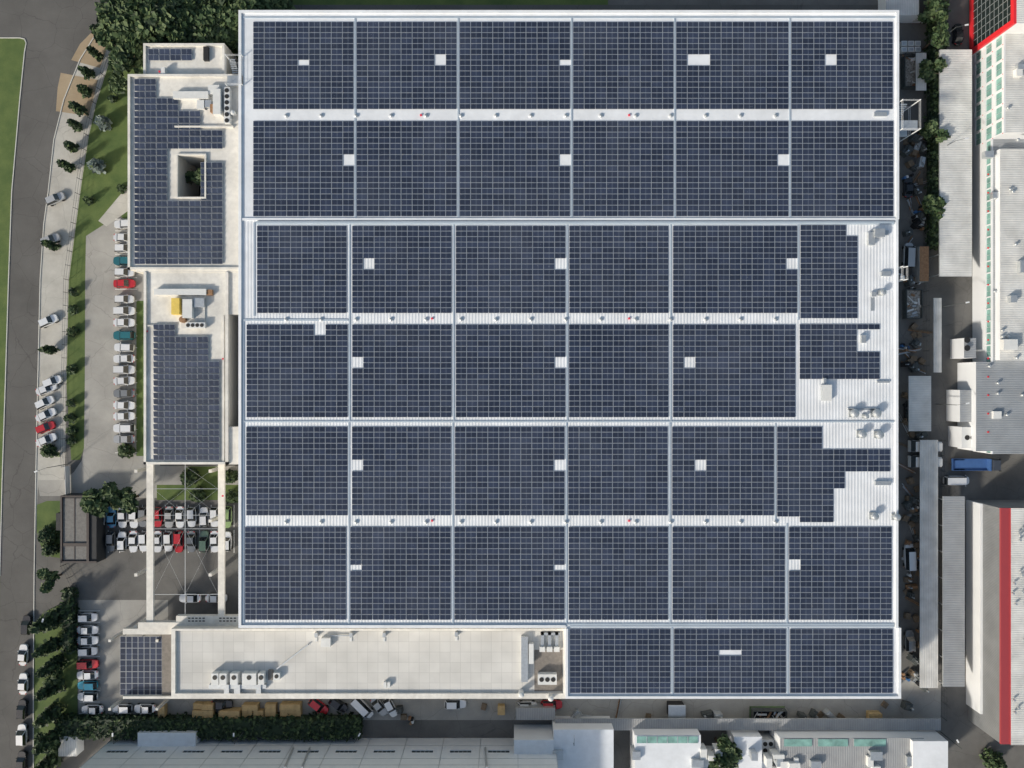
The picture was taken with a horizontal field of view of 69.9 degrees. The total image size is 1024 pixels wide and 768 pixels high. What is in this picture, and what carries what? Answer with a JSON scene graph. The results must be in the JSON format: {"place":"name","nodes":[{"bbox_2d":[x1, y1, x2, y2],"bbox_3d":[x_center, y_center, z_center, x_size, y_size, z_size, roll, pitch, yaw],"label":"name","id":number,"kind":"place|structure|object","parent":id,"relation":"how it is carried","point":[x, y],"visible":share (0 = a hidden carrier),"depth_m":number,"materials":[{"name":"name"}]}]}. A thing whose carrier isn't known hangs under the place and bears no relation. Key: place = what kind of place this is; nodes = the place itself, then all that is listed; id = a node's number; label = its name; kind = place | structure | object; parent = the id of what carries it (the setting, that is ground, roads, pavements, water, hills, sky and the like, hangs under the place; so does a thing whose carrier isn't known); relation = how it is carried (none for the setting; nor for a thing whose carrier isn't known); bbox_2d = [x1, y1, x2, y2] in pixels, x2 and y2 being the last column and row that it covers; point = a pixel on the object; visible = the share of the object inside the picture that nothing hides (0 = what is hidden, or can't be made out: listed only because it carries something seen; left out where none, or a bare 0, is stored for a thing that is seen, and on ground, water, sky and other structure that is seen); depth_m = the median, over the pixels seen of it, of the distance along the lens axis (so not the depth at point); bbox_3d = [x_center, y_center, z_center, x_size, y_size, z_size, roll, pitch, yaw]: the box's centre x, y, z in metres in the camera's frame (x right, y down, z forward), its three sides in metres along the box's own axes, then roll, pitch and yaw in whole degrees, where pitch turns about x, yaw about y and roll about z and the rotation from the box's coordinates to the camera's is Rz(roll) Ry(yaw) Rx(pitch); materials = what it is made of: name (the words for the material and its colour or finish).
{"place":"outdoors","nodes":[
{"label":"outdoors","id":0,"kind":"place"},
{"bbox_2d":[0,38,24,521],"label":"island grass","id":1,"kind":"structure","parent":0,"point":[11,56],"depth_m":149.99,"materials":[{"name":"plant"}]},
{"bbox_2d":[0,0,106,767],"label":"road","id":2,"kind":"structure","parent":0,"point":[54,33],"depth_m":150.00,"materials":[{"name":"asphalt"}]},
{"bbox_2d":[15,723,28,745],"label":"car","id":3,"kind":"object","parent":2,"relation":"on","point":[21,735],"visible":1,"depth_m":149.02,"materials":[{"name":"paint"}]},
{"bbox_2d":[16,699,28,719],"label":"car","id":4,"kind":"object","parent":2,"relation":"on","point":[22,710],"visible":1,"depth_m":149.04,"materials":[{"name":"paint"}]},
{"bbox_2d":[17,672,29,694],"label":"car","id":5,"kind":"object","parent":2,"relation":"on","point":[23,684],"visible":1,"depth_m":149.18,"materials":[{"name":"paint"}]},
{"bbox_2d":[17,643,29,665],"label":"car","id":6,"kind":"object","parent":2,"relation":"on","point":[23,655],"visible":1,"depth_m":149.18,"materials":[{"name":"paint"}]},
{"bbox_2d":[0,37,93,767],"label":"kerbs","id":7,"kind":"structure","parent":2,"relation":"on","point":[38,340],"depth_m":149.88,"materials":[{"name":"concrete"}]},
{"bbox_2d":[35,50,110,545],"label":"pavement","id":8,"kind":"structure","parent":0,"point":[58,219],"depth_m":149.99,"materials":[{"name":"concrete"}]},
{"bbox_2d":[56,73,97,115],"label":"soil bed","id":9,"kind":"object","parent":8,"relation":"on","point":[73,94],"visible":0.8,"depth_m":149.99,"materials":[{"name":"soil"}]},
{"bbox_2d":[71,33,105,67],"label":"soil bed","id":10,"kind":"object","parent":8,"relation":"on","point":[87,59],"visible":0.42,"depth_m":149.99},
{"bbox_2d":[35,496,237,619],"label":"car park","id":11,"kind":"structure","parent":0,"point":[111,576],"depth_m":150.00,"materials":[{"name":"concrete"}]},
{"bbox_2d":[37,501,59,557],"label":"lawn","id":12,"kind":"structure","parent":11,"relation":"on","point":[47,511],"depth_m":149.99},
{"bbox_2d":[36,568,61,593],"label":"broad tree","id":13,"kind":"object","parent":11,"relation":"on","point":[48,577],"visible":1,"depth_m":145.28,"materials":[{"name":"green plant"}]},
{"bbox_2d":[56,493,105,562],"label":"gate house","id":14,"kind":"structure","parent":11,"relation":"on","point":[82,537],"depth_m":146.58,"materials":[{"name":"grey"}]},
{"bbox_2d":[127,530,138,551],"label":"car","id":15,"kind":"object","parent":11,"relation":"on","point":[133,544],"visible":1,"depth_m":149.13,"materials":[{"name":"paint"}]},
{"bbox_2d":[164,506,174,527],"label":"car","id":16,"kind":"object","parent":11,"relation":"on","point":[169,511],"visible":1,"depth_m":149.12,"materials":[{"name":"paint"}]},
{"bbox_2d":[173,530,184,552],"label":"car","id":17,"kind":"object","parent":11,"relation":"on","point":[177,535],"visible":0.98,"depth_m":148.89,"materials":[{"name":"paint"}]},
{"bbox_2d":[198,530,209,552],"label":"car","id":18,"kind":"object","parent":11,"relation":"on","point":[204,546],"visible":1,"depth_m":148.88,"materials":[{"name":"paint"}]},
{"bbox_2d":[66,49,237,459],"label":"lawn","id":19,"kind":"structure","parent":0,"point":[110,147],"depth_m":149.99,"materials":[{"name":"green plant"}]},
{"bbox_2d":[86,157,105,173],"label":"cypress tree","id":20,"kind":"object","parent":19,"relation":"on","point":[97,165],"visible":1,"depth_m":148.09,"materials":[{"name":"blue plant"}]},
{"bbox_2d":[93,115,112,131],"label":"cypress tree","id":21,"kind":"object","parent":19,"relation":"on","point":[103,122],"visible":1,"depth_m":147.91,"materials":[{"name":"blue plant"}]},
{"bbox_2d":[94,0,124,29],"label":"broad tree","id":22,"kind":"object","parent":19,"relation":"on","point":[109,4],"visible":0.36,"depth_m":141.24,"materials":[{"name":"green plant"}]},
{"bbox_2d":[99,186,127,225],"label":"diagonal path","id":23,"kind":"structure","parent":19,"relation":"on","point":[118,208],"depth_m":149.99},
{"bbox_2d":[93,21,137,69],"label":"broad tree","id":24,"kind":"object","parent":19,"relation":"on","point":[103,37],"visible":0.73,"depth_m":142.59,"materials":[{"name":"green plant"}]},
{"bbox_2d":[107,71,127,94],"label":"broad tree","id":25,"kind":"object","parent":19,"relation":"on","point":[118,84],"visible":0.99,"depth_m":145.62,"materials":[{"name":"green plant"}]},
{"bbox_2d":[96,0,148,45],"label":"broad tree","id":26,"kind":"object","parent":19,"relation":"on","point":[127,18],"visible":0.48,"depth_m":141.27,"materials":[{"name":"green plant"}]},
{"bbox_2d":[107,45,142,74],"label":"broad tree","id":27,"kind":"object","parent":19,"relation":"on","point":[117,66],"visible":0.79,"depth_m":143.06,"materials":[{"name":"green plant"}]},
{"bbox_2d":[112,13,143,46],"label":"broad tree","id":28,"kind":"object","parent":19,"relation":"on","point":[131,34],"visible":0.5,"depth_m":141.84,"materials":[{"name":"green plant"}]},
{"bbox_2d":[115,40,142,65],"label":"broad tree","id":29,"kind":"object","parent":19,"relation":"on","point":[137,49],"visible":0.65,"depth_m":142.73,"materials":[{"name":"green plant"}]},
{"bbox_2d":[117,0,177,42],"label":"broad tree","id":30,"kind":"object","parent":19,"relation":"on","point":[159,19],"visible":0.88,"depth_m":140.20,"materials":[{"name":"green plant"}]},
{"bbox_2d":[158,0,197,24],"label":"broad tree","id":31,"kind":"object","parent":19,"relation":"on","point":[190,4],"visible":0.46,"depth_m":141.19,"materials":[{"name":"green plant"}]},
{"bbox_2d":[163,0,202,42],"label":"broad tree","id":32,"kind":"object","parent":19,"relation":"on","point":[180,31],"visible":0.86,"depth_m":141.11,"materials":[{"name":"green plant"}]},
{"bbox_2d":[188,0,221,37],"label":"broad tree","id":33,"kind":"object","parent":19,"relation":"on","point":[197,19],"visible":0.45,"depth_m":141.89,"materials":[{"name":"green plant"}]},
{"bbox_2d":[189,23,232,49],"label":"broad tree","id":34,"kind":"object","parent":19,"relation":"on","point":[208,35],"visible":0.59,"depth_m":142.48,"materials":[{"name":"green plant"}]},
{"bbox_2d":[196,0,239,30],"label":"broad tree","id":35,"kind":"object","parent":19,"relation":"on","point":[208,8],"visible":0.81,"depth_m":142.13,"materials":[{"name":"green plant"}]},
{"bbox_2d":[292,0,607,4],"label":"lawn","id":36,"kind":"structure","parent":0,"point":[450,2],"depth_m":149.99,"materials":[{"name":"green plant"}]},
{"bbox_2d":[34,0,1023,767],"bbox_3d":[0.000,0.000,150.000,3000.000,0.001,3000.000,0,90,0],"label":"ground","id":37,"kind":"structure","parent":0,"point":[1006,482],"depth_m":150.00,"materials":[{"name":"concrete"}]},
{"bbox_2d":[28,608,62,634],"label":"cypress tree","id":38,"kind":"object","parent":37,"relation":"on","point":[52,618],"visible":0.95,"depth_m":145.43,"materials":[{"name":"green plant"}]},
{"bbox_2d":[31,729,59,755],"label":"cypress tree","id":39,"kind":"object","parent":37,"relation":"on","point":[42,746],"visible":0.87,"depth_m":144.08,"materials":[{"name":"green plant"}]},
{"bbox_2d":[33,732,60,753],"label":"broad tree","id":40,"kind":"object","parent":37,"relation":"on","point":[55,741],"visible":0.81,"depth_m":145.56,"materials":[{"name":"green plant"}]},
{"bbox_2d":[37,524,59,544],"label":"tree","id":41,"kind":"object","parent":37,"relation":"on","point":[44,534],"visible":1,"depth_m":148.19,"materials":[{"name":"green plant"}]},
{"bbox_2d":[35,753,62,767],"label":"cypress tree","id":42,"kind":"object","parent":37,"relation":"on","point":[51,760],"visible":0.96,"depth_m":146.53,"materials":[{"name":"green plant"}]},
{"bbox_2d":[32,698,67,728],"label":"cypress tree","id":43,"kind":"object","parent":37,"relation":"on","point":[51,713],"visible":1,"depth_m":145.84,"materials":[{"name":"green plant"}]},
{"bbox_2d":[34,678,66,701],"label":"cypress tree","id":44,"kind":"object","parent":37,"relation":"on","point":[44,692],"visible":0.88,"depth_m":145.85,"materials":[{"name":"green plant"}]},
{"bbox_2d":[41,542,59,556],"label":"tree","id":45,"kind":"object","parent":37,"relation":"on","point":[50,548],"visible":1,"depth_m":148.31,"materials":[{"name":"green plant"}]},
{"bbox_2d":[34,653,68,677],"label":"cypress tree","id":46,"kind":"object","parent":37,"relation":"on","point":[48,667],"visible":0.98,"depth_m":146.05,"materials":[{"name":"green plant"}]},
{"bbox_2d":[34,605,77,767],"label":"grass","id":47,"kind":"structure","parent":37,"relation":"on","point":[69,697],"depth_m":149.99,"materials":[{"name":"plant"}]},
{"bbox_2d":[31,634,62,657],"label":"cypress tree","id":48,"kind":"object","parent":47,"relation":"on","point":[46,647],"visible":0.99,"depth_m":146.07,"materials":[{"name":"green plant"}]},
{"bbox_2d":[42,668,62,687],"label":"broad tree","id":49,"kind":"object","parent":47,"relation":"on","point":[53,679],"visible":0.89,"depth_m":145.73,"materials":[{"name":"green plant"}]},
{"bbox_2d":[59,586,79,654],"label":"hedge","id":50,"kind":"object","parent":37,"relation":"on","point":[68,613],"visible":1,"depth_m":147.85,"materials":[{"name":"green plant"}]},
{"bbox_2d":[78,600,167,714],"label":"car park","id":51,"kind":"structure","parent":37,"relation":"on","point":[115,617],"depth_m":149.99,"materials":[{"name":"concrete"}]},
{"bbox_2d":[76,658,98,669],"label":"car","id":52,"kind":"object","parent":51,"relation":"on","point":[83,663],"visible":1,"depth_m":148.96,"materials":[{"name":"paint"}]},
{"bbox_2d":[77,635,98,645],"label":"car","id":53,"kind":"object","parent":51,"relation":"on","point":[91,640],"visible":1,"depth_m":149.18,"materials":[{"name":"paint"}]},
{"bbox_2d":[77,669,98,680],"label":"car","id":54,"kind":"object","parent":51,"relation":"on","point":[87,674],"visible":1,"depth_m":149.17,"materials":[{"name":"paint"}]},
{"bbox_2d":[81,704,103,713],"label":"car","id":55,"kind":"object","parent":51,"relation":"on","point":[92,709],"visible":1,"depth_m":149.18,"materials":[{"name":"paint"}]},
{"bbox_2d":[120,634,161,694],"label":"solar panels","id":56,"kind":"object","parent":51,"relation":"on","point":[140,665],"visible":0.96,"depth_m":145.00,"materials":[{"name":"glass"}]},
{"bbox_2d":[117,443,135,458],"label":"tree","id":57,"kind":"object","parent":37,"relation":"on","point":[123,450],"visible":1,"depth_m":148.64,"materials":[{"name":"green plant"}]},
{"bbox_2d":[38,219,237,497],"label":"car park","id":58,"kind":"structure","parent":37,"relation":"on","point":[102,461],"depth_m":149.99,"materials":[{"name":"concrete"}]},
{"bbox_2d":[80,481,122,517],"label":"broad tree","id":59,"kind":"object","parent":58,"relation":"on","point":[95,502],"visible":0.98,"depth_m":142.89,"materials":[{"name":"green plant"}]},
{"bbox_2d":[113,305,135,315],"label":"car","id":60,"kind":"object","parent":58,"relation":"on","point":[127,310],"visible":1,"depth_m":148.94,"materials":[{"name":"paint"}]},
{"bbox_2d":[113,423,135,433],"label":"car","id":61,"kind":"object","parent":58,"relation":"on","point":[119,428],"visible":1,"depth_m":148.96,"materials":[{"name":"paint"}]},
{"bbox_2d":[110,486,138,513],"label":"broad tree","id":62,"kind":"object","parent":58,"relation":"on","point":[128,503],"visible":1,"depth_m":144.02,"materials":[{"name":"green plant"}]},
{"bbox_2d":[79,242,199,713],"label":"parking lines","id":63,"kind":"object","parent":58,"relation":"on","point":[142,505],"visible":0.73,"depth_m":149.97,"materials":[{"name":"white paint"}]},
{"bbox_2d":[136,301,143,455],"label":"grass strip","id":64,"kind":"object","parent":58,"relation":"on","point":[140,378],"depth_m":149.99,"materials":[{"name":"plant"}]},
{"bbox_2d":[157,485,237,499],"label":"lawn","id":65,"kind":"structure","parent":58,"relation":"on","point":[168,492],"depth_m":149.99,"materials":[{"name":"plant"}]},
{"bbox_2d":[188,466,217,484],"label":"lawn","id":66,"kind":"structure","parent":58,"relation":"on","point":[211,478],"depth_m":149.99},
{"bbox_2d":[108,464,237,710],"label":"pergola frames","id":67,"kind":"structure","parent":37,"relation":"on","point":[148,624],"depth_m":144.00,"materials":[{"name":"white"}]},
{"bbox_2d":[128,43,237,496],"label":"annex buildings","id":68,"kind":"structure","parent":37,"relation":"on","point":[194,300],"depth_m":140.00,"materials":[{"name":"white"}]},
{"bbox_2d":[134,49,222,459],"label":"solar panels","id":69,"kind":"object","parent":68,"relation":"on","point":[161,194],"visible":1,"depth_m":139.66,"materials":[{"name":"glass"}]},
{"bbox_2d":[179,467,200,486],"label":"tree","id":70,"kind":"object","parent":37,"relation":"on","point":[192,477],"visible":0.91,"depth_m":147.93,"materials":[{"name":"green plant"}]},
{"bbox_2d":[185,168,203,184],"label":"broad tree","id":71,"kind":"object","parent":37,"relation":"on","point":[192,176],"visible":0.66,"depth_m":141.78,"materials":[{"name":"green plant"}]},
{"bbox_2d":[189,485,206,501],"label":"tree","id":72,"kind":"object","parent":37,"relation":"on","point":[198,492],"visible":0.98,"depth_m":148.12,"materials":[{"name":"green plant"}]},
{"bbox_2d":[53,711,363,741],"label":"long hedge","id":73,"kind":"object","parent":37,"relation":"on","point":[309,726],"visible":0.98,"depth_m":147.63,"materials":[{"name":"green plant"}]},
{"bbox_2d":[212,4,237,48],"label":"broad tree","id":74,"kind":"object","parent":37,"relation":"on","point":[225,34],"visible":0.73,"depth_m":142.57,"materials":[{"name":"green plant"}]},
{"bbox_2d":[34,24,969,748],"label":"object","id":75,"kind":"structure","parent":37,"relation":"on","point":[904,124],"depth_m":148.28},
{"bbox_2d":[58,702,947,767],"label":"buildings","id":76,"kind":"structure","parent":37,"relation":"on","point":[826,743],"depth_m":144.00,"materials":[{"name":"grey metal"}]},
{"bbox_2d":[158,41,932,724],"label":"yard objects","id":77,"kind":"object","parent":37,"relation":"on","point":[912,301],"visible":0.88,"depth_m":148.92,"materials":[{"name":"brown wood"}]},
{"bbox_2d":[168,680,940,719],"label":"yard","id":78,"kind":"structure","parent":37,"relation":"on","point":[926,704],"depth_m":149.99,"materials":[{"name":"concrete"}]},
{"bbox_2d":[308,699,328,713],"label":"car","id":79,"kind":"object","parent":78,"relation":"on","point":[318,705],"visible":0.79,"depth_m":148.81,"materials":[{"name":"paint"}]},
{"bbox_2d":[350,699,373,717],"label":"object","id":80,"kind":"object","parent":78,"relation":"on","point":[363,708],"visible":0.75,"depth_m":148.01,"materials":[{"name":"paint"}]},
{"bbox_2d":[444,699,465,708],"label":"truck","id":81,"kind":"object","parent":78,"relation":"on","point":[454,703],"visible":0.84,"depth_m":148.84,"materials":[{"name":"paint"}]},
{"bbox_2d":[238,10,900,698],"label":"hall","id":82,"kind":"structure","parent":37,"relation":"on","point":[852,414],"depth_m":139.00,"materials":[{"name":"white"}]},
{"bbox_2d":[171,626,565,701],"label":"roof wing","id":83,"kind":"structure","parent":82,"relation":"attached to","point":[221,662],"depth_m":142.00,"materials":[{"name":"concrete"}]},
{"bbox_2d":[245,22,892,692],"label":"solar panels","id":84,"kind":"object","parent":82,"relation":"on","point":[625,184],"depth_m":138.86,"materials":[{"name":"glass"}]},
{"bbox_2d":[291,5,919,23],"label":"road surface","id":85,"kind":"structure","parent":37,"relation":"on","point":[586,7],"depth_m":149.99,"materials":[{"name":"asphalt"}]},
{"bbox_2d":[225,0,263,17],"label":"broad tree","id":86,"kind":"object","parent":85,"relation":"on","point":[248,4],"visible":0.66,"depth_m":141.56,"materials":[{"name":"green plant"}]},
{"bbox_2d":[361,720,940,739],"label":"yard","id":87,"kind":"structure","parent":37,"relation":"on","point":[440,729],"depth_m":149.99,"materials":[{"name":"concrete"}]},
{"bbox_2d":[707,733,742,767],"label":"broad tree","id":88,"kind":"object","parent":87,"relation":"on","point":[731,751],"visible":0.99,"depth_m":143.51,"materials":[{"name":"green plant"}]},
{"bbox_2d":[868,0,940,679],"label":"alley","id":89,"kind":"structure","parent":37,"relation":"on","point":[907,33],"depth_m":149.99,"materials":[{"name":"concrete"}]},
{"bbox_2d":[902,176,913,197],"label":"car","id":90,"kind":"object","parent":89,"relation":"on","point":[908,184],"visible":1,"depth_m":149.18,"materials":[{"name":"paint"}]},
{"bbox_2d":[901,243,915,267],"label":"truck","id":91,"kind":"object","parent":89,"relation":"on","point":[909,253],"visible":0.97,"depth_m":148.14,"materials":[{"name":"paint"}]},
{"bbox_2d":[902,545,916,570],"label":"truck","id":92,"kind":"object","parent":89,"relation":"on","point":[909,557],"visible":1,"depth_m":148.19,"materials":[{"name":"paint"}]},
{"bbox_2d":[903,630,915,651],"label":"car","id":93,"kind":"object","parent":89,"relation":"on","point":[909,642],"visible":1,"depth_m":148.87,"materials":[{"name":"paint"}]},
{"bbox_2d":[918,57,947,83],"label":"broad tree","id":94,"kind":"object","parent":89,"relation":"on","point":[927,73],"visible":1,"depth_m":145.31,"materials":[{"name":"green plant"}]},
{"bbox_2d":[917,0,950,23],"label":"broad tree","id":95,"kind":"object","parent":89,"relation":"on","point":[935,11],"visible":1,"depth_m":144.60,"materials":[{"name":"green plant"}]},
{"bbox_2d":[921,194,946,223],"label":"broad tree","id":96,"kind":"object","parent":89,"relation":"on","point":[932,205],"visible":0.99,"depth_m":145.15,"materials":[{"name":"green plant"}]},
{"bbox_2d":[919,118,950,142],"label":"broad tree","id":97,"kind":"object","parent":89,"relation":"on","point":[928,130],"visible":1,"depth_m":144.90,"materials":[{"name":"green plant"}]},
{"bbox_2d":[922,21,949,49],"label":"broad tree","id":98,"kind":"object","parent":89,"relation":"on","point":[940,35],"visible":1,"depth_m":144.23,"materials":[{"name":"green plant"}]},
{"bbox_2d":[922,0,949,250],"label":"trees","id":99,"kind":"object","parent":37,"relation":"on","point":[932,173],"visible":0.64,"depth_m":147.33,"materials":[{"name":"green plant"}]},
{"bbox_2d":[878,0,1023,744],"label":"buildings","id":100,"kind":"structure","parent":37,"relation":"on","point":[981,168],"depth_m":145.61,"materials":[{"name":"white concrete"}]},
{"bbox_2d":[951,458,1000,470],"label":"truck","id":101,"kind":"object","parent":37,"relation":"on","point":[961,464],"visible":1,"depth_m":149.00,"materials":[{"name":"blue"}]},
{"bbox_2d":[979,747,1007,767],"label":"tree","id":102,"kind":"object","parent":37,"relation":"on","point":[998,760],"visible":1,"depth_m":147.91,"materials":[{"name":"green plant"}]},
{"bbox_2d":[941,0,979,767],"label":"road","id":103,"kind":"structure","parent":0,"point":[958,724],"depth_m":150.00,"materials":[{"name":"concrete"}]},
{"bbox_2d":[943,475,968,484],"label":"truck","id":104,"kind":"object","parent":103,"relation":"on","point":[956,480],"visible":1,"depth_m":147.90,"materials":[{"name":"paint"}]},
{"bbox_2d":[952,23,963,45],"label":"car","id":105,"kind":"object","parent":103,"relation":"on","point":[958,38],"visible":0.96,"depth_m":149.18,"materials":[{"name":"paint"}]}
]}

